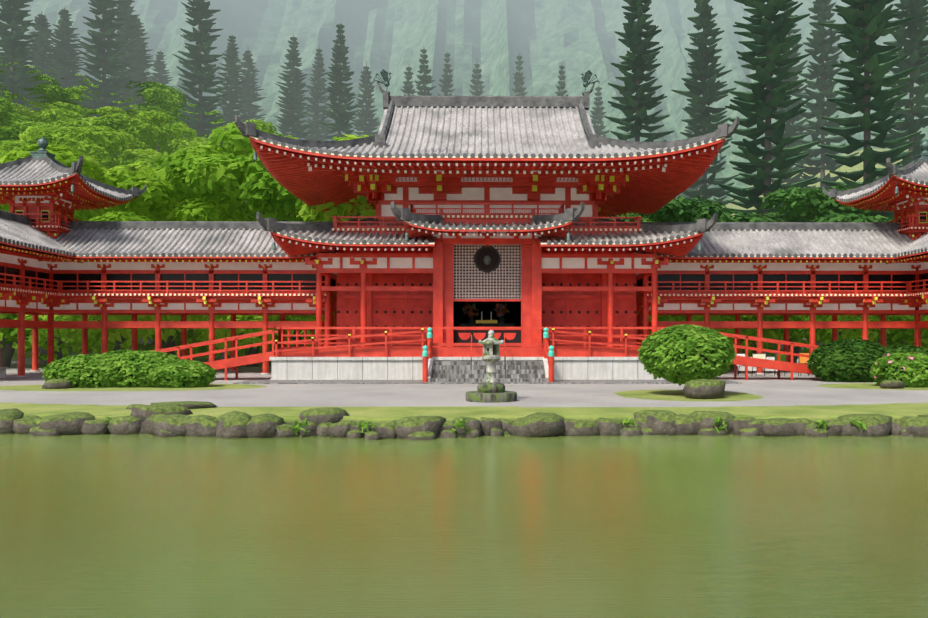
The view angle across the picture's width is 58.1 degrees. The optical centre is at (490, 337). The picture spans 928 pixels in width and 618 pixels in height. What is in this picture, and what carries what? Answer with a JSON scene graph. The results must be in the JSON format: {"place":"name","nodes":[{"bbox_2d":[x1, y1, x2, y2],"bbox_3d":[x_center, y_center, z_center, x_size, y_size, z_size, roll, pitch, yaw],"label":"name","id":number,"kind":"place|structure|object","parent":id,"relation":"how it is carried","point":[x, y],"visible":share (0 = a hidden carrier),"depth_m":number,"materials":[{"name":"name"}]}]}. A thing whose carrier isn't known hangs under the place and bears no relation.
{"place":"outdoors","nodes":[
{"label":"outdoors","id":0,"kind":"place"},
{"bbox_2d":[0,434,927,617],"bbox_3d":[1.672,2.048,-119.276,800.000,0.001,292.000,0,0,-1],"label":"pond water","id":1,"kind":"structure","parent":0,"point":[504,526],"depth_m":8.99,"materials":[{"name":"green liquid"}]},
{"bbox_2d":[0,0,927,200],"bbox_3d":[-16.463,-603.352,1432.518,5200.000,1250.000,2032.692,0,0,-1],"label":"mountain cliff","id":2,"kind":"structure","parent":0,"point":[546,39],"depth_m":1948.31,"materials":[{"name":"green plant"}]},
{"bbox_2d":[0,148,927,437],"bbox_3d":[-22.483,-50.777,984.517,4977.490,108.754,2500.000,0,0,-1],"label":"terrain","id":3,"kind":"structure","parent":0,"point":[770,396],"depth_m":22.47,"materials":[{"name":"grey gravel"}]},
{"bbox_2d":[0,97,36,127],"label":"broadleaf tree","id":4,"kind":"object","parent":3,"relation":"on","point":[6,116],"visible":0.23,"depth_m":97.75,"materials":[{"name":"green plant"}]},
{"bbox_2d":[0,90,43,125],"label":"broadleaf tree","id":5,"kind":"object","parent":3,"relation":"on","point":[19,109],"visible":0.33,"depth_m":101.53,"materials":[{"name":"green plant"}]},
{"bbox_2d":[0,0,47,113],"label":"cook pine","id":6,"kind":"object","parent":3,"relation":"on","point":[12,45],"visible":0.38,"depth_m":102.81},
{"bbox_2d":[25,11,58,98],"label":"cook pine","id":7,"kind":"object","parent":3,"relation":"on","point":[39,54],"visible":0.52,"depth_m":122.04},
{"bbox_2d":[0,62,83,105],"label":"broadleaf tree","id":8,"kind":"object","parent":3,"relation":"on","point":[51,89],"visible":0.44,"depth_m":114.85,"materials":[{"name":"green plant"}]},
{"bbox_2d":[0,313,98,367],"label":"understory shrub","id":9,"kind":"object","parent":3,"relation":"on","point":[7,350],"visible":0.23,"depth_m":44.57,"materials":[{"name":"green plant"}]},
{"bbox_2d":[21,101,86,123],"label":"broadleaf tree","id":10,"kind":"object","parent":3,"relation":"on","point":[39,112],"visible":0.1,"depth_m":104.92,"materials":[{"name":"green plant"}]},
{"bbox_2d":[0,121,114,167],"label":"broadleaf tree","id":11,"kind":"object","parent":3,"relation":"on","point":[10,132],"visible":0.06,"depth_m":95.14,"materials":[{"name":"green plant"}]},
{"bbox_2d":[30,63,89,84],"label":"broadleaf tree","id":12,"kind":"object","parent":3,"relation":"on","point":[63,78],"depth_m":128.71,"materials":[{"name":"green plant"}]},
{"bbox_2d":[34,94,87,115],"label":"broadleaf tree","id":13,"kind":"object","parent":3,"relation":"on","point":[50,101],"visible":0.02,"depth_m":116.66,"materials":[{"name":"green plant"}]},
{"bbox_2d":[9,145,113,169],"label":"broadleaf tree","id":14,"kind":"object","parent":3,"relation":"on","point":[93,155],"depth_m":90.85,"materials":[{"name":"green plant"}]},
{"bbox_2d":[0,314,124,359],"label":"understory shrub","id":15,"kind":"object","parent":3,"relation":"on","point":[59,353],"visible":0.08,"depth_m":45.64,"materials":[{"name":"green plant"}]},
{"bbox_2d":[45,7,90,88],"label":"cook pine","id":16,"kind":"object","parent":3,"relation":"on","point":[64,49],"visible":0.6,"depth_m":121.89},
{"bbox_2d":[34,85,101,101],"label":"broadleaf tree","id":17,"kind":"object","parent":3,"relation":"on","point":[80,87],"visible":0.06,"depth_m":120.62,"materials":[{"name":"green plant"}]},
{"bbox_2d":[0,125,167,172],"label":"broadleaf tree","id":18,"kind":"object","parent":3,"relation":"on","point":[104,140],"visible":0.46,"depth_m":92.06,"materials":[{"name":"green plant"}]},
{"bbox_2d":[75,74,101,87],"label":"broadleaf tree","id":19,"kind":"object","parent":3,"relation":"on","point":[92,85],"depth_m":131.99,"materials":[{"name":"green plant"}]},
{"bbox_2d":[0,143,189,363],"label":"broadleaf tree","id":20,"kind":"object","parent":3,"relation":"on","point":[67,158],"visible":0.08,"depth_m":49.44,"materials":[{"name":"green plant"}]},
{"bbox_2d":[39,101,163,149],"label":"broadleaf tree","id":21,"kind":"object","parent":3,"relation":"on","point":[107,117],"visible":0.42,"depth_m":104.34,"materials":[{"name":"green plant"}]},
{"bbox_2d":[26,315,176,353],"bbox_3d":[-20.921,-0.851,46.371,8.336,5.979,9.219,0,0,12],"label":"understory shrub","id":22,"kind":"object","parent":3,"relation":"on","point":[117,345],"visible":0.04,"depth_m":43.63,"materials":[{"name":"green plant"}]},
{"bbox_2d":[64,87,138,111],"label":"broadleaf tree","id":23,"kind":"object","parent":3,"relation":"on","point":[75,91],"visible":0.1,"depth_m":118.58,"materials":[{"name":"green plant"}]},
{"bbox_2d":[72,0,134,119],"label":"cook pine","id":24,"kind":"object","parent":3,"relation":"on","point":[107,61],"visible":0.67,"depth_m":111.52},
{"bbox_2d":[55,119,152,155],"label":"broadleaf tree","id":25,"kind":"object","parent":3,"relation":"on","point":[136,144],"visible":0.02,"depth_m":103.04,"materials":[{"name":"green plant"}]},
{"bbox_2d":[98,0,149,106],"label":"cook pine","id":26,"kind":"object","parent":3,"relation":"on","point":[126,30],"visible":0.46,"depth_m":128.47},
{"bbox_2d":[42,349,216,387],"bbox_3d":[-12.065,1.165,28.227,5.781,1.503,2.699,0,0,-1],"label":"azalea hedge","id":27,"kind":"object","parent":3,"relation":"on","point":[128,368],"visible":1,"depth_m":27.27,"materials":[{"name":"green plant"}]},
{"bbox_2d":[120,107,158,132],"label":"broadleaf tree","id":28,"kind":"object","parent":3,"relation":"on","point":[131,112],"visible":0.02,"depth_m":117.39,"materials":[{"name":"green plant"}]},
{"bbox_2d":[125,14,155,103],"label":"cook pine","id":29,"kind":"object","parent":3,"relation":"on","point":[143,61],"visible":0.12,"depth_m":135.38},
{"bbox_2d":[96,80,189,119],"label":"broadleaf tree","id":30,"kind":"object","parent":3,"relation":"on","point":[164,97],"visible":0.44,"depth_m":129.01,"materials":[{"name":"green plant"}]},
{"bbox_2d":[140,338,151,343],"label":"broadleaf tree","id":31,"kind":"object","parent":3,"relation":"on","point":[149,341],"depth_m":71.78,"materials":[{"name":"green plant"}]},
{"bbox_2d":[124,148,181,163],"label":"broadleaf tree","id":32,"kind":"object","parent":3,"relation":"on","point":[169,151],"depth_m":107.40,"materials":[{"name":"green plant"}]},
{"bbox_2d":[148,50,173,86],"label":"cook pine","id":33,"kind":"object","parent":3,"relation":"on","point":[159,76],"visible":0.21,"depth_m":151.30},
{"bbox_2d":[74,168,251,341],"bbox_3d":[-20.860,-4.224,52.980,16.406,13.002,15.476,0,0,-27],"label":"broadleaf tree","id":34,"kind":"object","parent":3,"relation":"on","point":[198,208],"visible":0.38,"depth_m":48.49,"materials":[{"name":"green plant"}]},
{"bbox_2d":[88,315,240,354],"bbox_3d":[-17.001,-1.232,45.176,7.635,6.796,10.419,0,0,41],"label":"understory shrub","id":35,"kind":"object","parent":3,"relation":"on","point":[168,337],"visible":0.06,"depth_m":42.35,"materials":[{"name":"green plant"}]},
{"bbox_2d":[128,105,203,134],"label":"broadleaf tree","id":36,"kind":"object","parent":3,"relation":"on","point":[157,109],"visible":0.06,"depth_m":121.16,"materials":[{"name":"green plant"}]},
{"bbox_2d":[113,110,220,156],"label":"broadleaf tree","id":37,"kind":"object","parent":3,"relation":"on","point":[153,122],"visible":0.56,"depth_m":106.81,"materials":[{"name":"green plant"}]},
{"bbox_2d":[0,210,359,376],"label":"wing corridor","id":38,"kind":"object","parent":3,"relation":"on","point":[157,269],"visible":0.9,"depth_m":36.98,"materials":[{"name":"wood"}]},
{"bbox_2d":[0,137,146,238],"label":"corner pavilion","id":39,"kind":"structure","parent":38,"relation":"on","point":[36,185],"depth_m":37.60,"materials":[{"name":"wood"}]},
{"bbox_2d":[142,102,231,126],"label":"broadleaf tree","id":40,"kind":"object","parent":3,"relation":"on","point":[207,113],"visible":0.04,"depth_m":134.36,"materials":[{"name":"green plant"}]},
{"bbox_2d":[165,130,230,146],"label":"broadleaf tree","id":41,"kind":"object","parent":3,"relation":"on","point":[195,132],"depth_m":120.09,"materials":[{"name":"green plant"}]},
{"bbox_2d":[170,0,227,149],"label":"cook pine","id":42,"kind":"object","parent":3,"relation":"on","point":[204,39],"visible":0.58,"depth_m":111.66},
{"bbox_2d":[185,112,225,123],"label":"broadleaf tree","id":43,"kind":"object","parent":3,"relation":"on","point":[220,120],"depth_m":131.47,"materials":[{"name":"green plant"}]},
{"bbox_2d":[169,206,254,359],"bbox_3d":[-19.311,-4.717,59.328,16.429,14.000,17.241,0,0,-19],"label":"broadleaf tree","id":44,"kind":"object","parent":3,"relation":"on","point":[222,356],"depth_m":57.88,"materials":[{"name":"green plant"}]},
{"bbox_2d":[152,330,282,379],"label":"access ramp","id":45,"kind":"structure","parent":3,"relation":"on","point":[235,362],"depth_m":31.88,"materials":[{"name":"wood"}]},
{"bbox_2d":[214,35,250,126],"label":"cook pine","id":46,"kind":"object","parent":3,"relation":"on","point":[231,75],"visible":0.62,"depth_m":135.44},
{"bbox_2d":[161,317,310,358],"bbox_3d":[-14.943,-0.369,49.484,8.726,4.870,7.890,0,0,10],"label":"understory shrub","id":47,"kind":"object","parent":3,"relation":"on","point":[217,354],"visible":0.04,"depth_m":47.70,"materials":[{"name":"green plant"}]},
{"bbox_2d":[152,123,335,346],"bbox_3d":[-11.734,-5.062,52.460,18.331,14.778,16.696,0,0,37],"label":"broadleaf tree","id":48,"kind":"object","parent":3,"relation":"on","point":[215,168],"visible":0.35,"depth_m":47.10,"materials":[{"name":"green plant"}]},
{"bbox_2d":[236,50,265,120],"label":"cook pine","id":49,"kind":"object","parent":3,"relation":"on","point":[251,95],"visible":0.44,"depth_m":148.66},
{"bbox_2d":[191,315,314,366],"bbox_3d":[-12.837,-0.524,46.592,6.028,5.180,8.226,0,0,41],"label":"understory shrub","id":50,"kind":"object","parent":3,"relation":"on","point":[219,333],"visible":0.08,"depth_m":44.36,"materials":[{"name":"green plant"}]},
{"bbox_2d":[213,119,297,146],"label":"broadleaf tree","id":51,"kind":"object","parent":3,"relation":"on","point":[264,125],"visible":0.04,"depth_m":127.29,"materials":[{"name":"green plant"}]},
{"bbox_2d":[204,315,323,355],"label":"understory shrub","id":52,"kind":"object","parent":3,"relation":"on","point":[294,317],"depth_m":47.96,"materials":[{"name":"green plant"}]},
{"bbox_2d":[275,34,316,139],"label":"cook pine","id":53,"kind":"object","parent":3,"relation":"on","point":[293,98],"visible":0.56,"depth_m":135.78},
{"bbox_2d":[286,316,305,346],"bbox_3d":[-10.678,-1.237,46.358,7.936,6.497,7.487,0,0,24],"label":"broadleaf tree","id":54,"kind":"object","parent":3,"relation":"on","point":[295,334],"depth_m":46.32,"materials":[{"name":"green plant"}]},
{"bbox_2d":[291,312,334,338],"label":"understory shrub","id":55,"kind":"object","parent":3,"relation":"on","point":[311,319],"visible":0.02,"depth_m":43.49,"materials":[{"name":"green plant"}]},
{"bbox_2d":[302,47,331,140],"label":"cook pine","id":56,"kind":"object","parent":3,"relation":"on","point":[318,90],"visible":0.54,"depth_m":151.78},
{"bbox_2d":[319,23,358,139],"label":"cook pine","id":57,"kind":"object","parent":3,"relation":"on","point":[338,76],"visible":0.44,"depth_m":122.95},
{"bbox_2d":[351,61,380,136],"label":"cook pine","id":58,"kind":"object","parent":3,"relation":"on","point":[362,124],"visible":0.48,"depth_m":151.95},
{"bbox_2d":[0,353,812,377],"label":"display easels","id":59,"kind":"object","parent":3,"relation":"on","point":[803,360],"visible":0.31,"depth_m":35.21,"materials":[{"name":"wood"}]},
{"bbox_2d":[400,67,415,95],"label":"cook pine","id":60,"kind":"object","parent":3,"relation":"on","point":[408,87],"visible":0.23,"depth_m":149.37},
{"bbox_2d":[411,49,435,95],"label":"cook pine","id":61,"kind":"object","parent":3,"relation":"on","point":[425,78],"visible":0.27,"depth_m":143.31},
{"bbox_2d":[437,51,456,95],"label":"cook pine","id":62,"kind":"object","parent":3,"relation":"on","point":[446,85],"visible":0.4,"depth_m":161.28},
{"bbox_2d":[37,415,866,434],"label":"bank ferns","id":63,"kind":"object","parent":3,"relation":"on","point":[460,423],"visible":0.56,"depth_m":17.14,"materials":[{"name":"green plant"}]},
{"bbox_2d":[293,134,618,221],"bbox_3d":[-2.713,-4.986,51.114,19.835,14.606,21.026,0,0,-14],"label":"broadleaf tree","id":64,"kind":"object","parent":3,"relation":"on","point":[344,209],"visible":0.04,"depth_m":42.17,"materials":[{"name":"green plant"}]},
{"bbox_2d":[0,379,927,439],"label":"bank rocks","id":65,"kind":"object","parent":3,"relation":"on","point":[165,419],"visible":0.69,"depth_m":17.36,"materials":[{"name":"grey stone"}]},
{"bbox_2d":[469,63,484,95],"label":"cook pine","id":66,"kind":"object","parent":3,"relation":"on","point":[477,85],"visible":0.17,"depth_m":167.28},
{"bbox_2d":[235,82,738,219],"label":"hall roof","id":67,"kind":"structure","parent":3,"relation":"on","point":[502,134],"depth_m":35.88,"materials":[{"name":"grey tile"}]},
{"bbox_2d":[373,69,391,94],"bbox_3d":[-5.203,-12.324,40.262,0.930,1.140,0.752,0,0,-28],"label":"phoenix statue","id":68,"kind":"object","parent":67,"relation":"on","point":[386,78],"visible":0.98,"depth_m":40.20,"materials":[{"name":"metal"}]},
{"bbox_2d":[71,146,898,253],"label":"roof-end ornaments","id":69,"kind":"object","parent":67,"relation":"attached to","point":[406,233],"visible":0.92,"depth_m":33.04,"materials":[{"name":"metal"}]},
{"bbox_2d":[580,70,599,94],"bbox_3d":[4.817,-12.324,40.379,0.930,1.140,0.752,0,0,27],"label":"phoenix statue","id":70,"kind":"object","parent":67,"relation":"on","point":[587,76],"visible":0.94,"depth_m":40.30,"materials":[{"name":"metal"}]},
{"bbox_2d":[233,357,741,383],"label":"foundation platform","id":71,"kind":"structure","parent":3,"relation":"on","point":[408,370],"depth_m":31.65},
{"bbox_2d":[273,327,665,381],"bbox_3d":[-0.184,0.624,39.506,16.206,2.047,19.055,0,0,-1],"label":"railing","id":72,"kind":"object","parent":71,"relation":"on","point":[428,351],"visible":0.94,"depth_m":31.83,"materials":[{"name":"red wood"}]},
{"bbox_2d":[305,231,667,346],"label":"facade","id":73,"kind":"structure","parent":71,"relation":"on","point":[484,280],"depth_m":34.88,"materials":[{"name":"red wood"}]},
{"bbox_2d":[256,201,716,258],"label":"hall roof","id":74,"kind":"structure","parent":73,"relation":"on","point":[293,240],"depth_m":33.55,"materials":[{"name":"grey tile"}]},
{"bbox_2d":[308,160,665,234],"bbox_3d":[-0.194,-5.981,40.363,14.704,3.479,12.724,0,0,-1],"label":"hall upper storey","id":75,"kind":"object","parent":74,"relation":"on","point":[483,192],"visible":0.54,"depth_m":35.96,"materials":[{"name":"red wood"}]},
{"bbox_2d":[428,357,548,381],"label":"stone steps","id":76,"kind":"structure","parent":3,"relation":"on","point":[475,371],"depth_m":30.75,"materials":[{"name":"grey stone"}]},
{"bbox_2d":[466,330,516,402],"bbox_3d":[0.024,0.726,21.714,1.340,1.845,1.340,0,0,-1],"label":"stone lantern","id":77,"kind":"object","parent":3,"relation":"on","point":[490,389],"visible":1,"depth_m":21.48,"materials":[{"name":"grey stone"}]},
{"bbox_2d":[512,52,527,95],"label":"cook pine","id":78,"kind":"object","parent":3,"relation":"on","point":[518,78],"visible":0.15,"depth_m":172.42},
{"bbox_2d":[555,65,568,95],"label":"cook pine","id":79,"kind":"object","parent":3,"relation":"on","point":[562,84],"visible":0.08,"depth_m":149.65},
{"bbox_2d":[590,85,608,136],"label":"cook pine","id":80,"kind":"object","parent":3,"relation":"on","point":[597,120],"visible":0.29,"depth_m":152.11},
{"bbox_2d":[605,0,673,141],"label":"cook pine","id":81,"kind":"object","parent":3,"relation":"on","point":[640,103],"visible":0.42,"depth_m":77.78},
{"bbox_2d":[621,212,660,221],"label":"broadleaf tree","id":82,"kind":"object","parent":3,"relation":"on","point":[636,216],"depth_m":58.38,"materials":[{"name":"green plant"}]},
{"bbox_2d":[616,195,733,221],"bbox_3d":[10.819,-3.622,57.134,13.554,11.727,12.601,0,0,-12],"label":"broadleaf tree","id":83,"kind":"object","parent":3,"relation":"on","point":[680,209],"visible":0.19,"depth_m":54.26,"materials":[{"name":"green plant"}]},
{"bbox_2d":[637,324,737,385],"bbox_3d":[5.625,0.515,23.877,2.783,1.784,2.786,0,0,-1],"label":"round clipped bush","id":84,"kind":"object","parent":3,"relation":"on","point":[679,355],"visible":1,"depth_m":23.00,"materials":[{"name":"green plant"}]},
{"bbox_2d":[683,112,714,199],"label":"cook pine","id":85,"kind":"object","parent":3,"relation":"on","point":[699,186],"visible":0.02,"depth_m":129.12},
{"bbox_2d":[649,315,749,334],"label":"understory shrub","id":86,"kind":"object","parent":3,"relation":"on","point":[712,318],"visible":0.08,"depth_m":43.12,"materials":[{"name":"green plant"}]},
{"bbox_2d":[671,0,738,220],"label":"cook pine","id":87,"kind":"object","parent":3,"relation":"on","point":[702,56],"visible":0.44,"depth_m":85.98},
{"bbox_2d":[649,315,804,356],"bbox_3d":[12.277,-0.907,45.576,7.904,6.106,8.741,0,0,-45],"label":"understory shrub","id":88,"kind":"object","parent":3,"relation":"on","point":[766,332],"visible":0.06,"depth_m":43.67,"materials":[{"name":"green plant"}]},
{"bbox_2d":[713,315,817,356],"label":"understory shrub","id":89,"kind":"object","parent":3,"relation":"on","point":[774,332],"visible":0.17,"depth_m":43.15,"materials":[{"name":"green plant"}]},
{"bbox_2d":[718,0,818,356],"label":"cook pine","id":90,"kind":"object","parent":3,"relation":"on","point":[771,44],"visible":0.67,"depth_m":64.30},
{"bbox_2d":[719,332,818,379],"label":"access ramp","id":91,"kind":"structure","parent":3,"relation":"on","point":[746,361],"depth_m":32.11,"materials":[{"name":"wood"}]},
{"bbox_2d":[612,213,927,373],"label":"wing corridor","id":92,"kind":"object","parent":3,"relation":"on","point":[810,269],"visible":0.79,"depth_m":37.32,"materials":[{"name":"wood"}]},
{"bbox_2d":[822,139,927,239],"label":"corner pavilion","id":93,"kind":"structure","parent":92,"relation":"on","point":[908,204],"depth_m":38.20,"materials":[{"name":"wood"}]},
{"bbox_2d":[749,212,798,356],"bbox_3d":[22.787,-3.734,67.827,15.491,11.852,16.663,0,0,-4],"label":"broadleaf tree","id":94,"kind":"object","parent":3,"relation":"on","point":[774,217],"visible":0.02,"depth_m":63.41,"materials":[{"name":"green plant"}]},
{"bbox_2d":[762,1,815,205],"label":"cook pine","id":95,"kind":"object","parent":3,"relation":"on","point":[791,129],"visible":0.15,"depth_m":103.68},
{"bbox_2d":[703,183,893,350],"bbox_3d":[22.487,-4.298,62.487,17.331,13.148,16.112,0,0,22],"label":"broadleaf tree","id":96,"kind":"object","parent":3,"relation":"on","point":[808,204],"visible":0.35,"depth_m":58.05,"materials":[{"name":"green plant"}]},
{"bbox_2d":[740,315,874,362],"bbox_3d":[17.048,-1.105,47.636,8.764,6.562,9.692,0,0,19],"label":"understory shrub","id":97,"kind":"object","parent":3,"relation":"on","point":[822,332],"visible":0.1,"depth_m":44.53,"materials":[{"name":"green plant"}]},
{"bbox_2d":[794,0,858,344],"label":"cook pine","id":98,"kind":"object","parent":3,"relation":"on","point":[822,72],"visible":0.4,"depth_m":95.59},
{"bbox_2d":[797,315,906,344],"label":"understory shrub","id":99,"kind":"object","parent":3,"relation":"on","point":[827,336],"visible":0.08,"depth_m":45.37,"materials":[{"name":"green plant"}]},
{"bbox_2d":[807,338,927,381],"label":"shrub","id":100,"kind":"object","parent":3,"relation":"on","point":[848,360],"visible":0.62,"depth_m":30.57,"materials":[{"name":"green plant"}]},
{"bbox_2d":[817,0,921,339],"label":"cook pine","id":101,"kind":"object","parent":3,"relation":"on","point":[869,18],"visible":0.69,"depth_m":61.22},
{"bbox_2d":[851,315,927,347],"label":"understory shrub","id":102,"kind":"object","parent":3,"relation":"on","point":[896,337],"visible":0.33,"depth_m":45.96,"materials":[{"name":"green plant"}]},
{"bbox_2d":[869,352,927,386],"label":"azalea bush","id":103,"kind":"object","parent":3,"relation":"on","point":[908,369],"visible":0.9,"depth_m":27.45,"materials":[{"name":"green plant"}]},
{"bbox_2d":[871,0,927,179],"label":"cook pine","id":104,"kind":"object","parent":3,"relation":"on","point":[915,47],"visible":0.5,"depth_m":78.03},
{"bbox_2d":[900,315,927,348],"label":"understory shrub","id":105,"kind":"object","parent":3,"relation":"on","point":[924,345],"visible":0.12,"depth_m":45.99,"materials":[{"name":"green plant"}]}
]}

